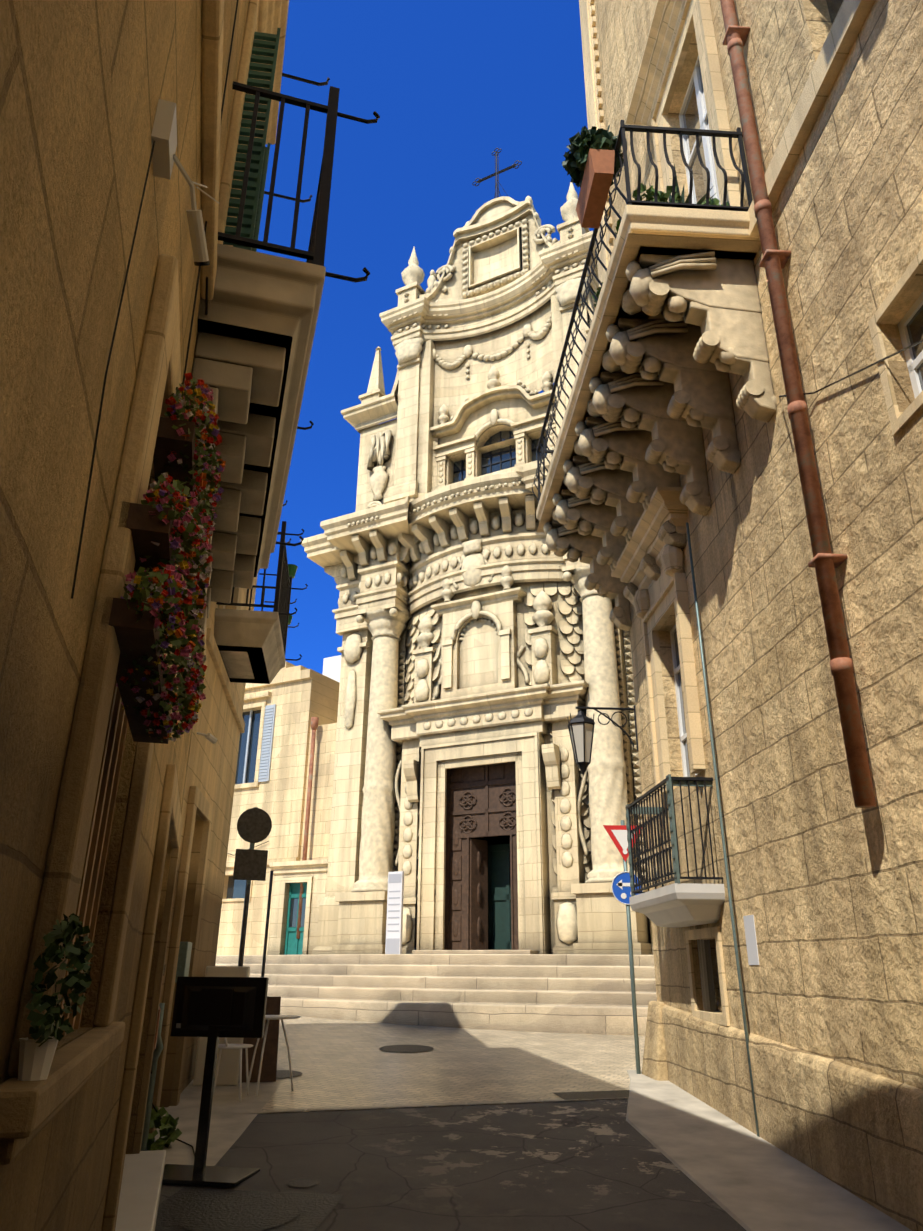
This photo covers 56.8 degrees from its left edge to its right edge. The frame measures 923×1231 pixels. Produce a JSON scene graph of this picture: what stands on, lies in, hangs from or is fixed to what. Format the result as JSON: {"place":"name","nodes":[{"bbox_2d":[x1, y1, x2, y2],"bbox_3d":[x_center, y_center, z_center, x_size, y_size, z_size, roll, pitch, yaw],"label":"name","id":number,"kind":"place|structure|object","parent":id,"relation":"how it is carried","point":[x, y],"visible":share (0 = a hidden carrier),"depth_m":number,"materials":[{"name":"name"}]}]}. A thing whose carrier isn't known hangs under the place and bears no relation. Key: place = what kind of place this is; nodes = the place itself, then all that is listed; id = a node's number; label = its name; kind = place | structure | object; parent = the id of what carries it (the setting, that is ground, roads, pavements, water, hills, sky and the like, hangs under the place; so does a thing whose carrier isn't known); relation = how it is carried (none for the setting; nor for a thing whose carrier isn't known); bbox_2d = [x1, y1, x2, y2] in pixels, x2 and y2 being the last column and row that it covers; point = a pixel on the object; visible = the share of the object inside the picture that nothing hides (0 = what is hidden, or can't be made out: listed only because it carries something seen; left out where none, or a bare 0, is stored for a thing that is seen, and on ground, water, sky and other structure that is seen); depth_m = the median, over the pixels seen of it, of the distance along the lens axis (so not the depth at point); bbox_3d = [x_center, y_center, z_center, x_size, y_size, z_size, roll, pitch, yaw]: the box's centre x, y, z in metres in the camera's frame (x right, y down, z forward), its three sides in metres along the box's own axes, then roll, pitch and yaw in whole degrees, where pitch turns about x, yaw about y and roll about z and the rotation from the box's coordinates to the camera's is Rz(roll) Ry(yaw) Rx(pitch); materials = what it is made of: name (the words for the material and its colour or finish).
{"place":"outdoors","nodes":[
{"label":"outdoors","id":0,"kind":"place"},
{"bbox_2d":[146,1065,284,1165],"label":"pavement","id":1,"kind":"structure","parent":0,"point":[226,1131],"depth_m":7.30,"materials":[{"name":"stone"}]},
{"bbox_2d":[193,966,249,1085],"bbox_3d":[-2.504,4.281,8.946,0.440,1.120,0.240,3,-23,-7],"label":"cream cabinet","id":2,"kind":"object","parent":1,"relation":"on","point":[228,1071],"visible":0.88,"depth_m":8.73,"materials":[{"name":"beige"}]},
{"bbox_2d":[213,1015,299,1101],"bbox_3d":[-2.038,4.212,8.366,0.573,0.891,0.992,-15,-27,32],"label":"garden chair","id":3,"kind":"object","parent":1,"relation":"on","point":[226,1045],"visible":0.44,"depth_m":8.27,"materials":[{"name":"white"}]},
{"bbox_2d":[238,997,280,1082],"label":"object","id":4,"kind":"object","parent":1,"relation":"on","point":[269,1064],"visible":0.43,"depth_m":8.99,"materials":[{"name":"brown wood"}]},
{"bbox_2d":[211,1097,628,1114],"bbox_3d":[0.047,4.532,7.932,5.179,0.055,0.176,6,-23,-12],"label":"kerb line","id":5,"kind":"object","parent":1,"relation":"on","point":[404,1105],"visible":0.52,"depth_m":7.80,"materials":[{"name":"stone"}]},
{"bbox_2d":[170,976,268,1037],"bbox_3d":[-1.720,2.766,6.033,0.680,0.390,0.097,-3,-23,8],"label":"menu board","id":6,"kind":"object","parent":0,"point":[233,1007],"visible":0.98,"depth_m":6.01,"materials":[{"name":"black"}]},
{"bbox_2d":[254,0,593,674],"label":"sky","id":7,"kind":"structure","parent":0,"point":[450,83],"materials":[{"name":"blue"}]},
{"bbox_2d":[159,1014,745,1230],"bbox_3d":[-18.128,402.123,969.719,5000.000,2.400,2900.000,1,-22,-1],"label":"ground","id":8,"kind":"structure","parent":0,"point":[590,1165],"depth_m":6.64,"materials":[{"name":"stone"}]},
{"bbox_2d":[0,0,258,1230],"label":"building wall","id":9,"kind":"structure","parent":8,"relation":"on","point":[86,86],"depth_m":1.39,"materials":[{"name":"stone"}]},
{"bbox_2d":[18,1037,57,1080],"bbox_3d":[-0.696,0.725,1.396,0.064,0.060,0.062,1,-22,-1],"label":"flower pot","id":10,"kind":"object","parent":9,"relation":"on","point":[35,1062],"visible":0.81,"depth_m":1.38,"materials":[{"name":"white plastic"}]},
{"bbox_2d":[25,913,93,1046],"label":"plant leaves","id":11,"kind":"object","parent":10,"relation":"on","point":[65,931],"visible":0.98,"depth_m":1.40,"materials":[{"name":"green plant"}]},
{"bbox_2d":[59,476,152,1036],"bbox_3d":[-0.990,0.278,2.337,0.040,1.600,1.130,7,-23,-15],"label":"lattice window","id":12,"kind":"structure","parent":9,"relation":"attached to","point":[99,839],"depth_m":2.50,"materials":[{"name":"brown wood"}]},
{"bbox_2d":[0,0,288,1230],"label":"building wall","id":13,"kind":"structure","parent":9,"relation":"attached to","point":[28,1112],"depth_m":2.04,"materials":[{"name":"stone"}]},
{"bbox_2d":[101,417,194,743],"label":"flower boxes","id":14,"kind":"object","parent":9,"relation":"attached to","point":[140,637],"visible":0.59,"depth_m":1.94,"materials":[{"name":"brown wood"}]},
{"bbox_2d":[120,564,206,741],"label":"flowers","id":15,"kind":"object","parent":14,"relation":"attached to","point":[142,596],"visible":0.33,"depth_m":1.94,"materials":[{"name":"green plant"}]},
{"bbox_2d":[116,564,205,738],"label":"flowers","id":16,"kind":"object","parent":15,"relation":"on","point":[187,649],"visible":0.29,"depth_m":2.02,"materials":[{"name":"pink"}]},
{"bbox_2d":[123,575,204,737],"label":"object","id":17,"kind":"object","parent":15,"relation":"on","point":[169,632],"visible":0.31,"depth_m":1.91,"materials":[{"name":"yellow"}]},
{"bbox_2d":[144,566,204,738],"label":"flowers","id":18,"kind":"object","parent":15,"relation":"on","point":[178,633],"visible":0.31,"depth_m":1.82,"materials":[{"name":"orange"}]},
{"bbox_2d":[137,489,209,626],"bbox_3d":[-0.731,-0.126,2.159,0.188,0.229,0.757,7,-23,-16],"label":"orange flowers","id":19,"kind":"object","parent":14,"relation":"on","point":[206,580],"visible":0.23,"depth_m":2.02,"materials":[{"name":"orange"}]},
{"bbox_2d":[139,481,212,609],"bbox_3d":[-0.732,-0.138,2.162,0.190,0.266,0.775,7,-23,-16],"label":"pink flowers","id":20,"kind":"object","parent":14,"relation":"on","point":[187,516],"visible":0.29,"depth_m":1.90,"materials":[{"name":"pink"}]},
{"bbox_2d":[141,472,212,635],"bbox_3d":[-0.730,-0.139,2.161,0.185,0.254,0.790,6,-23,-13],"label":"flowers","id":21,"kind":"object","parent":14,"relation":"on","point":[174,514],"visible":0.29,"depth_m":1.95,"materials":[{"name":"red plant"}]},
{"bbox_2d":[154,480,203,617],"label":"yellow flowers","id":22,"kind":"object","parent":14,"relation":"on","point":[183,564],"visible":0.25,"depth_m":1.94,"materials":[{"name":"yellow"}]},
{"bbox_2d":[156,489,207,623],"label":"purple flowers","id":23,"kind":"object","parent":14,"relation":"on","point":[174,544],"visible":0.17,"depth_m":1.86,"materials":[{"name":"purple"}]},
{"bbox_2d":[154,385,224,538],"bbox_3d":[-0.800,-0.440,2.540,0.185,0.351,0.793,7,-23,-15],"label":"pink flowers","id":24,"kind":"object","parent":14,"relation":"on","point":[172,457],"visible":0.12,"depth_m":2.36,"materials":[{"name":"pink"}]},
{"bbox_2d":[161,373,221,548],"bbox_3d":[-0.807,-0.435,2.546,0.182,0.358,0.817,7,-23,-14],"label":"flowers","id":25,"kind":"object","parent":14,"relation":"on","point":[199,467],"visible":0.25,"depth_m":2.33,"materials":[{"name":"red plant"}]},
{"bbox_2d":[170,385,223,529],"bbox_3d":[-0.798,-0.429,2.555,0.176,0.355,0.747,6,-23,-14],"label":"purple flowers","id":26,"kind":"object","parent":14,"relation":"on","point":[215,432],"visible":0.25,"depth_m":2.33,"materials":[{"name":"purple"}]},
{"bbox_2d":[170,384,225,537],"bbox_3d":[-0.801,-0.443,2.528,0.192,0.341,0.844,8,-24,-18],"label":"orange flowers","id":27,"kind":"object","parent":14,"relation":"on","point":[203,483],"visible":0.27,"depth_m":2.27,"materials":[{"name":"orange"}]},
{"bbox_2d":[179,385,218,491],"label":"yellow flowers","id":28,"kind":"object","parent":14,"relation":"on","point":[199,393],"visible":0.31,"depth_m":2.26,"materials":[{"name":"yellow"}]},
{"bbox_2d":[141,1003,164,1150],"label":"drainpipe","id":29,"kind":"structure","parent":9,"relation":"attached to","point":[157,1051],"depth_m":6.26,"materials":[{"name":"metal"}]},
{"bbox_2d":[71,0,238,712],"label":"building cables","id":30,"kind":"object","parent":9,"relation":"attached to","point":[99,417],"visible":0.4,"depth_m":1.65,"materials":[{"name":"rubber"}]},
{"bbox_2d":[153,1006,160,1049],"bbox_3d":[-2.229,2.986,6.183,0.060,0.270,0.270,7,-23,-15],"label":"pipe","id":31,"kind":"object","parent":9,"relation":"attached to","point":[157,1027],"depth_m":6.09,"materials":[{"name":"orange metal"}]},
{"bbox_2d":[151,99,218,261],"bbox_3d":[-0.619,-0.946,1.886,0.096,0.200,0.271,1,-22,-1],"label":"security camera","id":32,"kind":"object","parent":9,"relation":"attached to","point":[164,137],"visible":1,"depth_m":1.83,"materials":[{"name":"white plastic"}]},
{"bbox_2d":[223,28,280,251],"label":"balcony shutters","id":33,"kind":"object","parent":9,"relation":"attached to","point":[250,227],"visible":0.54,"depth_m":4.00,"materials":[{"name":"teal"}]},
{"bbox_2d":[186,243,325,638],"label":"balcony slab","id":34,"kind":"structure","parent":9,"relation":"attached to","point":[255,337],"depth_m":3.55,"materials":[{"name":"stone"}]},
{"bbox_2d":[218,81,379,545],"bbox_3d":[-1.044,-1.445,4.810,0.658,1.130,2.564,7,-23,-15],"label":"balcony railing","id":35,"kind":"object","parent":34,"relation":"on","point":[314,253],"visible":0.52,"depth_m":3.68,"materials":[{"name":"metal"}]},
{"bbox_2d":[259,73,329,627],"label":"building hooks","id":36,"kind":"object","parent":9,"relation":"attached to","point":[309,82],"visible":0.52,"depth_m":6.97,"materials":[{"name":"metal"}]},
{"bbox_2d":[115,1150,165,1230],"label":"planter box","id":37,"kind":"object","parent":8,"relation":"on","point":[141,1184],"visible":0.4,"depth_m":4.76,"materials":[{"name":"concrete"}]},
{"bbox_2d":[147,1106,181,1150],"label":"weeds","id":38,"kind":"object","parent":37,"relation":"in","point":[167,1124],"visible":0.58,"depth_m":6.27,"materials":[{"name":"green plant"}]},
{"bbox_2d":[160,574,257,1106],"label":"building wall","id":39,"kind":"structure","parent":8,"relation":"on","point":[211,771],"depth_m":9.00,"materials":[{"name":"stone"}]},
{"bbox_2d":[175,942,191,982],"bbox_3d":[-2.501,3.113,7.662,0.090,0.340,0.250,3,-23,-7],"label":"window pane","id":40,"kind":"structure","parent":39,"relation":"attached to","point":[184,958],"depth_m":7.58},
{"bbox_2d":[149,587,244,1133],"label":"building trim","id":41,"kind":"structure","parent":39,"relation":"attached to","point":[200,805],"depth_m":7.76,"materials":[{"name":"stone"}]},
{"bbox_2d":[197,732,216,743],"bbox_3d":[-2.365,1.136,7.944,0.198,0.089,0.092,18,-28,-37],"label":"camera","id":42,"kind":"object","parent":39,"relation":"attached to","point":[211,738],"visible":1,"depth_m":7.93,"materials":[{"name":"white plastic"}]},
{"bbox_2d":[214,608,285,683],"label":"balcony slab","id":43,"kind":"structure","parent":39,"relation":"attached to","point":[249,643],"depth_m":8.69,"materials":[{"name":"stone"}]},
{"bbox_2d":[216,521,307,660],"bbox_3d":[-2.171,-0.228,9.496,0.808,1.100,1.464,3,-23,-7],"label":"balcony railing","id":44,"kind":"object","parent":43,"relation":"on","point":[281,605],"visible":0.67,"depth_m":9.18,"materials":[{"name":"metal"}]},
{"bbox_2d":[288,564,297,624],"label":"green pots","id":45,"kind":"object","parent":44,"relation":"attached to","point":[292,568],"visible":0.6,"depth_m":10.36,"materials":[{"name":"green"}]},
{"bbox_2d":[162,1026,259,1186],"bbox_3d":[-1.728,3.191,5.829,0.680,1.100,0.440,-3,-23,8],"label":"sign stand","id":46,"kind":"object","parent":8,"relation":"on","point":[199,1172],"visible":0.81,"depth_m":5.69,"materials":[{"name":"metal"}]},
{"bbox_2d":[238,807,272,976],"bbox_3d":[-2.555,3.986,10.527,0.057,3.150,0.422,-15,-27,32],"label":"sign pole","id":47,"kind":"object","parent":8,"relation":"on","point":[244,925],"visible":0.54,"depth_m":10.54,"materials":[{"name":"metal"}]},
{"bbox_2d":[233,808,271,880],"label":"sign backs","id":48,"kind":"object","parent":47,"relation":"attached to","point":[254,825],"visible":1,"depth_m":10.78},
{"bbox_2d":[216,661,339,954],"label":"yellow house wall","id":49,"kind":"structure","parent":8,"relation":"on","point":[299,696],"depth_m":22.77,"materials":[{"name":"stone"}]},
{"bbox_2d":[226,710,260,898],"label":"window","id":50,"kind":"structure","parent":49,"relation":"in","point":[235,888],"depth_m":23.99,"materials":[{"name":"glass"}]},
{"bbox_2d":[242,704,275,783],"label":"window shutters","id":51,"kind":"object","parent":49,"relation":"attached to","point":[267,745],"visible":0.38,"depth_m":23.61,"materials":[{"name":"wood"}]},
{"bbox_2d":[296,717,318,938],"bbox_3d":[-3.955,5.314,21.870,0.207,5.550,0.198,1,-22,-1],"label":"drainpipe","id":52,"kind":"object","parent":49,"relation":"attached to","point":[314,722],"visible":0.94,"depth_m":21.98,"materials":[{"name":"orange metal"}]},
{"bbox_2d":[323,655,340,682],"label":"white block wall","id":53,"kind":"structure","parent":49,"relation":"on","point":[331,667],"depth_m":34.73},
{"bbox_2d":[267,859,327,954],"bbox_3d":[-3.255,8.350,21.716,2.014,3.830,3.090,-11,-25,26],"label":"door surround","id":54,"kind":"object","parent":8,"relation":"on","point":[312,874],"depth_m":20.97,"materials":[{"name":"stone"}]},
{"bbox_2d":[284,883,306,954],"bbox_3d":[-3.997,7.535,20.962,0.689,1.850,0.070,-11,-25,26],"label":"door","id":55,"kind":"structure","parent":54,"relation":"in","point":[293,945],"depth_m":20.93,"materials":[{"name":"wood"}]},
{"bbox_2d":[289,898,305,926],"bbox_3d":[-4.002,7.323,21.038,0.541,0.660,0.005,-11,-25,26],"label":"door glass","id":56,"kind":"object","parent":55,"relation":"in","point":[293,912],"visible":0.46,"depth_m":21.06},
{"bbox_2d":[155,1045,628,1230],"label":"manholes","id":57,"kind":"object","parent":8,"relation":"on","point":[191,1209],"visible":0.88,"depth_m":5.02,"materials":[{"name":"metal"}]},
{"bbox_2d":[215,954,656,1035],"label":"church steps","id":58,"kind":"structure","parent":8,"relation":"on","point":[573,993],"depth_m":14.34,"materials":[{"name":"stone"}]},
{"bbox_2d":[385,871,403,953],"bbox_3d":[-1.391,6.210,17.835,0.361,1.650,0.080,-11,-25,26],"label":"info totem","id":59,"kind":"object","parent":58,"relation":"on","point":[400,894],"visible":0.54,"depth_m":17.81,"materials":[{"name":"white"}]},
{"bbox_2d":[386,874,401,953],"bbox_3d":[-1.411,6.210,17.795,0.318,1.580,0.004,-11,-25,26],"label":"totem print","id":60,"kind":"object","parent":59,"relation":"attached to","point":[392,945],"visible":1,"depth_m":17.66},
{"bbox_2d":[412,950,538,953],"bbox_3d":[0.399,6.892,17.421,2.650,0.100,1.050,-11,-25,26],"label":"door step","id":61,"kind":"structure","parent":58,"relation":"on","point":[474,951],"depth_m":16.94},
{"bbox_2d":[301,196,653,954],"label":"church facade","id":62,"kind":"structure","parent":58,"relation":"on","point":[481,672],"depth_m":20.60,"materials":[{"name":"stone"}]},
{"bbox_2d":[444,762,518,949],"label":"church door","id":63,"kind":"structure","parent":62,"relation":"in","point":[480,800],"depth_m":18.72,"materials":[{"name":"wood"}]},
{"bbox_2d":[470,839,487,949],"bbox_3d":[0.390,6.023,18.489,0.503,2.280,0.101,21,-30,-41],"label":"door leaf","id":64,"kind":"object","parent":63,"relation":"attached to","point":[478,894],"visible":0.98,"depth_m":18.46,"materials":[{"name":"wood"}]},
{"bbox_2d":[329,182,637,945],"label":"church ornaments","id":65,"kind":"object","parent":62,"relation":"attached to","point":[605,773],"visible":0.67,"depth_m":20.02},
{"bbox_2d":[472,148,521,198],"bbox_3d":[1.330,-13.478,27.400,1.763,3.274,0.927,-11,-25,26],"label":"cross","id":66,"kind":"object","parent":62,"relation":"on","point":[497,183],"visible":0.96,"depth_m":27.18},
{"bbox_2d":[404,583,592,882],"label":"carved ornaments","id":67,"kind":"object","parent":62,"relation":"attached to","point":[573,640],"visible":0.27,"depth_m":19.57},
{"bbox_2d":[453,431,543,482],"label":"window bars","id":68,"kind":"object","parent":62,"relation":"attached to","point":[490,464],"visible":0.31,"depth_m":23.30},
{"bbox_2d":[453,431,546,481],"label":"windows","id":69,"kind":"structure","parent":62,"relation":"in","point":[505,435],"depth_m":23.32,"materials":[{"name":"glass"}]},
{"bbox_2d":[593,0,922,1089],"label":"building wall","id":70,"kind":"structure","parent":8,"relation":"on","point":[815,896],"depth_m":6.23,"materials":[{"name":"stone"}]},
{"bbox_2d":[536,205,760,531],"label":"balcony slab","id":71,"kind":"structure","parent":70,"relation":"attached to","point":[659,230],"depth_m":7.55,"materials":[{"name":"stone"}]},
{"bbox_2d":[576,149,614,227],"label":"balcony pots","id":72,"kind":"object","parent":71,"relation":"on","point":[595,185],"visible":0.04,"depth_m":8.16,"materials":[{"name":"ceramic"}]},
{"bbox_2d":[562,125,623,186],"bbox_3d":[1.314,-4.499,8.408,0.648,0.585,0.622,1,-22,-1],"label":"potted plant","id":73,"kind":"object","parent":72,"relation":"on","point":[569,164],"visible":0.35,"depth_m":8.30,"materials":[{"name":"green plant"}]},
{"bbox_2d":[574,134,614,171],"bbox_3d":[1.289,-4.436,8.208,0.389,0.342,0.405,1,-22,-1],"label":"potted plant","id":74,"kind":"object","parent":72,"relation":"on","point":[594,141],"visible":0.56,"depth_m":8.11,"materials":[{"name":"green plant"}]},
{"bbox_2d":[532,120,752,502],"bbox_3d":[1.821,-3.037,10.193,1.244,1.100,5.577,2,-22,-3],"label":"balcony railing","id":75,"kind":"object","parent":71,"relation":"on","point":[697,133],"visible":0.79,"depth_m":7.90,"materials":[{"name":"metal"}]},
{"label":"balcony pots","id":76,"kind":"object","parent":71,"relation":"on","visible":0},
{"bbox_2d":[632,183,659,201],"bbox_3d":[1.669,-3.732,7.694,0.272,0.350,0.282,-14,-26,30],"label":"potted plant","id":77,"kind":"object","parent":76,"relation":"on","point":[650,192],"visible":0.27,"depth_m":7.63,"materials":[{"name":"green plant"}]},
{"bbox_2d":[657,185,682,202],"bbox_3d":[1.848,-3.736,7.716,0.279,0.356,0.269,1,-22,-1],"label":"potted plant","id":78,"kind":"object","parent":76,"relation":"on","point":[663,197],"visible":0.46,"depth_m":7.63,"materials":[{"name":"green plant"}]},
{"bbox_2d":[649,164,716,203],"bbox_3d":[1.992,-3.820,8.016,0.563,0.490,0.749,20,-30,-39],"label":"potted plant","id":79,"kind":"object","parent":76,"relation":"in","point":[701,200],"visible":0.08,"depth_m":7.89,"materials":[{"name":"green"}]},
{"bbox_2d":[642,1001,667,1080],"bbox_3d":[2.124,4.723,9.413,0.251,0.850,0.466,2,-22,-3],"label":"corner guard stone","id":80,"kind":"object","parent":70,"relation":"attached to","point":[654,1065],"visible":0.62,"depth_m":9.35,"materials":[{"name":"stone"}]},
{"bbox_2d":[543,251,776,630],"bbox_3d":[1.907,-1.482,9.555,1.214,1.600,5.261,2,-22,-3],"label":"balcony carving","id":81,"kind":"object","parent":70,"relation":"attached to","point":[647,291],"visible":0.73,"depth_m":8.71},
{"bbox_2d":[551,254,775,630],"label":"balcony brackets","id":82,"kind":"object","parent":70,"relation":"attached to","point":[723,300],"visible":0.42,"depth_m":8.19,"materials":[{"name":"stone"}]},
{"bbox_2d":[629,883,724,927],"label":"balcony slab","id":83,"kind":"structure","parent":70,"relation":"attached to","point":[678,905],"depth_m":7.95,"materials":[{"name":"stone"}]},
{"bbox_2d":[626,774,711,896],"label":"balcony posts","id":84,"kind":"object","parent":83,"relation":"on","point":[672,824],"visible":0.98,"depth_m":8.18,"materials":[{"name":"black metal"}]},
{"bbox_2d":[625,777,722,893],"bbox_3d":[2.140,2.308,8.798,0.435,0.940,1.700,2,-22,-3],"label":"balcony railing","id":85,"kind":"object","parent":83,"relation":"on","point":[654,820],"visible":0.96,"depth_m":8.52,"materials":[{"name":"metal"}]},
{"bbox_2d":[686,522,759,1136],"bbox_3d":[2.375,1.578,7.907,0.035,5.609,0.198,1,-22,-1],"label":"drainpipe","id":86,"kind":"object","parent":70,"relation":"attached to","point":[722,831],"visible":0.83,"depth_m":7.73,"materials":[{"name":"metal"}]},
{"bbox_2d":[743,915,758,964],"bbox_3d":[2.434,2.726,7.172,0.006,0.390,0.220,2,-22,-3],"label":"wall plaque","id":87,"kind":"object","parent":70,"relation":"attached to","point":[751,941],"visible":1,"depth_m":7.16,"materials":[{"name":"white"}]},
{"bbox_2d":[579,0,922,1025],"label":"window surrounds","id":88,"kind":"object","parent":70,"relation":"attached to","point":[675,24],"visible":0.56,"depth_m":9.19,"materials":[{"name":"stone"}]},
{"bbox_2d":[661,1005,922,1230],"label":"building plinth","id":89,"kind":"structure","parent":70,"relation":"attached to","point":[857,1132],"depth_m":5.86,"materials":[{"name":"stone"}]},
{"bbox_2d":[670,55,922,1009],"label":"windows","id":90,"kind":"structure","parent":70,"relation":"attached to","point":[913,365],"depth_m":9.37,"materials":[{"name":"white"}]},
{"bbox_2d":[674,0,922,1011],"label":"building glass","id":91,"kind":"object","parent":90,"relation":"in","point":[914,326],"depth_m":9.34,"materials":[{"name":"glass"}]},
{"bbox_2d":[720,0,875,807],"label":"drainpipe","id":92,"kind":"object","parent":70,"relation":"attached to","point":[824,561],"visible":1,"depth_m":6.16,"materials":[{"name":"metal"}]},
{"bbox_2d":[779,339,922,401],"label":"building cables","id":93,"kind":"object","parent":70,"relation":"attached to","point":[879,361],"visible":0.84,"depth_m":5.57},
{"bbox_2d":[471,835,509,949],"bbox_3d":[1.077,5.524,19.337,2.120,4.100,2.020,-11,-25,26],"label":"church interior","id":94,"kind":"object","parent":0,"point":[494,840],"depth_m":20.70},
{"bbox_2d":[488,844,511,949],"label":"inner door","id":95,"kind":"structure","parent":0,"point":[499,908],"depth_m":18.81,"materials":[{"name":"wood"}]},
{"bbox_2d":[567,705,638,775],"bbox_3d":[1.823,1.591,10.922,0.904,0.940,0.380,1,-22,-1],"label":"street lantern","id":96,"kind":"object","parent":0,"point":[580,717],"depth_m":10.86,"materials":[{"name":"metal"}]},
{"bbox_2d":[626,1070,911,1230],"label":"pavement","id":97,"kind":"structure","parent":0,"point":[745,1178],"depth_m":5.84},
{"bbox_2d":[621,820,640,1073],"bbox_3d":[1.978,3.910,9.973,0.046,2.980,0.048,1,-22,-1],"label":"sign pole","id":98,"kind":"object","parent":97,"relation":"on","point":[634,1009],"visible":0.66,"depth_m":9.82,"materials":[{"name":"metal"}]},
{"bbox_2d":[603,825,639,861],"bbox_3d":[1.987,2.780,10.407,0.500,0.433,0.008,1,-22,-1],"label":"triangle sign","id":99,"kind":"object","parent":98,"relation":"attached to","point":[608,828],"depth_m":10.44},
{"bbox_2d":[612,873,640,903],"bbox_3d":[1.983,3.260,10.209,0.380,0.380,0.001,1,-22,-1],"label":"direction sign","id":100,"kind":"object","parent":98,"relation":"attached to","point":[618,891],"visible":0.55,"depth_m":10.21,"materials":[{"name":"blue"}]},
{"bbox_2d":[611,849,642,904],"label":"sign markings","id":101,"kind":"object","parent":98,"relation":"attached to","point":[620,884],"visible":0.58,"depth_m":10.22,"materials":[{"name":"white"}]},
{"bbox_2d":[752,575,913,960],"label":"stained wall","id":102,"kind":"structure","parent":0,"point":[799,744],"depth_m":6.44,"materials":[{"name":"brown"}]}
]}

